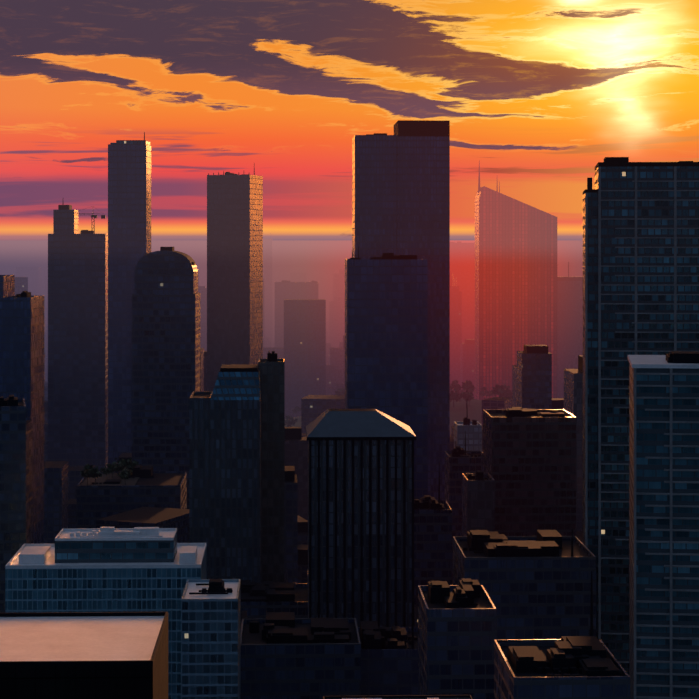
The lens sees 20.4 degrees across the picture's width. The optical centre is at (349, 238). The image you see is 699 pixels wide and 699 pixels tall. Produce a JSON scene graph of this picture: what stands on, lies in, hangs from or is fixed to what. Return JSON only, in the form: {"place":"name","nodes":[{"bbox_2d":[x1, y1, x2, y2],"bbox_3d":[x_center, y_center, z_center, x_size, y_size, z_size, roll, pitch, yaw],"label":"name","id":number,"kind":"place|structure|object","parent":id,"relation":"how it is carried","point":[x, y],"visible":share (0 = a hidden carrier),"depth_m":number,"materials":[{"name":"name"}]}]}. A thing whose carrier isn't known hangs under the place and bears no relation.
{"place":"outdoors","nodes":[
{"label":"outdoors","id":0,"kind":"place"},
{"bbox_2d":[0,612,167,698],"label":"block","id":1,"kind":"structure","parent":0,"point":[86,655],"depth_m":241.99,"materials":[{"name":"concrete"}]},
{"bbox_2d":[5,527,206,698],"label":"block","id":2,"kind":"structure","parent":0,"point":[134,569],"depth_m":589.03,"materials":[{"name":"teal glass"}]},
{"bbox_2d":[77,465,186,528],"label":"block","id":3,"kind":"structure","parent":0,"point":[160,489],"depth_m":987.56,"materials":[{"name":"grey glass"}]},
{"bbox_2d":[80,458,139,485],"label":"roof garden trees","id":4,"kind":"object","parent":3,"relation":"on","point":[92,474],"visible":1,"depth_m":1012.25,"materials":[{"name":"green plant"}]},
{"bbox_2d":[181,579,240,698],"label":"tower","id":5,"kind":"structure","parent":0,"point":[210,638],"depth_m":549.57,"materials":[{"name":"blue glass"}]},
{"bbox_2d":[0,240,582,434],"bbox_3d":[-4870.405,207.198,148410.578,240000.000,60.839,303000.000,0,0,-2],"label":"ground","id":6,"kind":"structure","parent":0,"point":[14,250],"depth_m":39830.68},
{"bbox_2d":[0,275,14,296],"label":"block","id":7,"kind":"structure","parent":6,"relation":"on","point":[7,285],"depth_m":960.48,"materials":[{"name":"brown glass"}]},
{"bbox_2d":[0,395,25,612],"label":"skyscraper","id":8,"kind":"structure","parent":6,"relation":"on","point":[12,474],"depth_m":740.12,"materials":[{"name":"grey glass"}]},
{"bbox_2d":[0,291,43,543],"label":"skyscraper","id":9,"kind":"structure","parent":6,"relation":"on","point":[22,345],"depth_m":886.96,"materials":[{"name":"blue glass"}]},
{"bbox_2d":[48,204,107,471],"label":"tower","id":10,"kind":"structure","parent":6,"relation":"on","point":[77,349],"depth_m":1384.92,"materials":[{"name":"grey glass"}]},
{"bbox_2d":[76,208,105,233],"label":"tower crane","id":11,"kind":"object","parent":10,"relation":"on","point":[102,216],"visible":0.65,"depth_m":1400.98,"materials":[{"name":"metal"}]},
{"bbox_2d":[108,132,150,463],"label":"tower","id":12,"kind":"structure","parent":6,"relation":"on","point":[129,204],"depth_m":1287.67,"materials":[{"name":"grey glass"}]},
{"bbox_2d":[132,247,199,508],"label":"tower","id":13,"kind":"structure","parent":6,"relation":"on","point":[165,340],"depth_m":1087.83,"materials":[{"name":"grey glass"}]},
{"bbox_2d":[189,364,260,582],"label":"block","id":14,"kind":"structure","parent":6,"relation":"on","point":[225,470],"depth_m":789.36,"materials":[{"name":"blue glass"}]},
{"bbox_2d":[207,168,262,391],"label":"tower","id":15,"kind":"structure","parent":6,"relation":"on","point":[234,269],"depth_m":1493.96,"materials":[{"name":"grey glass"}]},
{"bbox_2d":[263,238,271,339],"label":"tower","id":16,"kind":"structure","parent":6,"relation":"on","point":[267,260],"depth_m":3587.53,"materials":[{"name":"grey glass"}]},
{"bbox_2d":[258,350,284,582],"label":"tower","id":17,"kind":"structure","parent":6,"relation":"on","point":[272,373],"depth_m":819.90,"materials":[{"name":"brown glass"}]},
{"bbox_2d":[241,580,307,618],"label":"building","id":18,"kind":"structure","parent":6,"relation":"on","point":[259,600],"depth_m":754.08,"materials":[{"name":"black glass"}]},
{"bbox_2d":[0,255,582,626],"bbox_3d":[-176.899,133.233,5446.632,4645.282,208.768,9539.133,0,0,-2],"label":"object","id":19,"kind":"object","parent":6,"relation":"on","point":[311,352],"visible":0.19,"depth_m":2461.04,"materials":[{"name":"grey glass"}]},
{"bbox_2d":[241,612,360,698],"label":"building","id":20,"kind":"structure","parent":6,"relation":"on","point":[286,655],"depth_m":590.63,"materials":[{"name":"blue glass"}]},
{"bbox_2d":[345,247,427,498],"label":"tower","id":21,"kind":"structure","parent":6,"relation":"on","point":[386,333],"depth_m":941.74,"materials":[{"name":"blue glass"}]},
{"bbox_2d":[358,611,417,695],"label":"building","id":22,"kind":"structure","parent":6,"relation":"on","point":[389,660],"depth_m":611.41,"materials":[{"name":"blue glass"}]},
{"bbox_2d":[323,695,471,698],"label":"building","id":23,"kind":"structure","parent":6,"relation":"on","point":[408,697],"depth_m":412.63,"materials":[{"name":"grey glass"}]},
{"bbox_2d":[352,120,449,499],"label":"tower","id":24,"kind":"structure","parent":6,"relation":"on","point":[401,191],"depth_m":1092.77,"materials":[{"name":"grey glass"}]},
{"bbox_2d":[414,460,451,605],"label":"building","id":25,"kind":"structure","parent":6,"relation":"on","point":[432,538],"depth_m":812.14,"materials":[{"name":"grey glass"}]},
{"bbox_2d":[418,578,495,698],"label":"block","id":26,"kind":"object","parent":6,"relation":"on","point":[456,631],"visible":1,"depth_m":511.89,"materials":[{"name":"blue glass"}]},
{"bbox_2d":[450,242,474,342],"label":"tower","id":27,"kind":"structure","parent":6,"relation":"on","point":[462,262],"depth_m":3098.34,"materials":[{"name":"grey glass"}]},
{"bbox_2d":[445,431,482,584],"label":"building","id":28,"kind":"structure","parent":6,"relation":"on","point":[459,460],"depth_m":992.92,"materials":[{"name":"brown glass"}]},
{"bbox_2d":[454,409,481,450],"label":"building","id":29,"kind":"structure","parent":6,"relation":"on","point":[473,429],"depth_m":1193.69,"materials":[{"name":"metal"}]},
{"bbox_2d":[462,470,494,535],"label":"building","id":30,"kind":"structure","parent":6,"relation":"on","point":[478,499],"depth_m":842.93,"materials":[{"name":"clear glass"}]},
{"bbox_2d":[475,161,556,399],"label":"tower","id":31,"kind":"structure","parent":6,"relation":"on","point":[515,275],"depth_m":2398.57,"materials":[{"name":"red glass"}]},
{"bbox_2d":[453,529,595,639],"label":"block","id":32,"kind":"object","parent":6,"relation":"on","point":[538,586],"visible":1,"depth_m":633.11,"materials":[{"name":"blue glass"}]},
{"bbox_2d":[494,571,629,698],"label":"block","id":33,"kind":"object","parent":6,"relation":"on","point":[577,667],"visible":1,"depth_m":433.41,"materials":[{"name":"grey glass"}]},
{"bbox_2d":[583,157,698,674],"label":"tower","id":34,"kind":"structure","parent":6,"relation":"on","point":[640,258],"depth_m":700.46,"materials":[{"name":"teal glass"}]},
{"bbox_2d":[275,280,317,346],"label":"tower","id":35,"kind":"structure","parent":0,"point":[285,289],"depth_m":2988.84,"materials":[{"name":"grey glass"}]},
{"bbox_2d":[0,0,698,239],"label":"sky","id":36,"kind":"structure","parent":0,"point":[538,93],"materials":[{"name":"orange"}]},
{"bbox_2d":[306,409,416,626],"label":"tower","id":37,"kind":"structure","parent":0,"point":[360,514],"depth_m":690.94,"materials":[{"name":"black glass"}]},
{"bbox_2d":[285,380,511,426],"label":"palm trees","id":38,"kind":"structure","parent":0,"point":[457,395],"depth_m":2141.55,"materials":[{"name":"green plant"}]},
{"bbox_2d":[483,407,575,535],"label":"block","id":39,"kind":"structure","parent":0,"point":[529,461],"depth_m":893.88,"materials":[{"name":"red glass"}]},
{"bbox_2d":[628,351,698,698],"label":"tower","id":40,"kind":"structure","parent":0,"point":[663,526],"depth_m":518.03,"materials":[{"name":"teal glass"}]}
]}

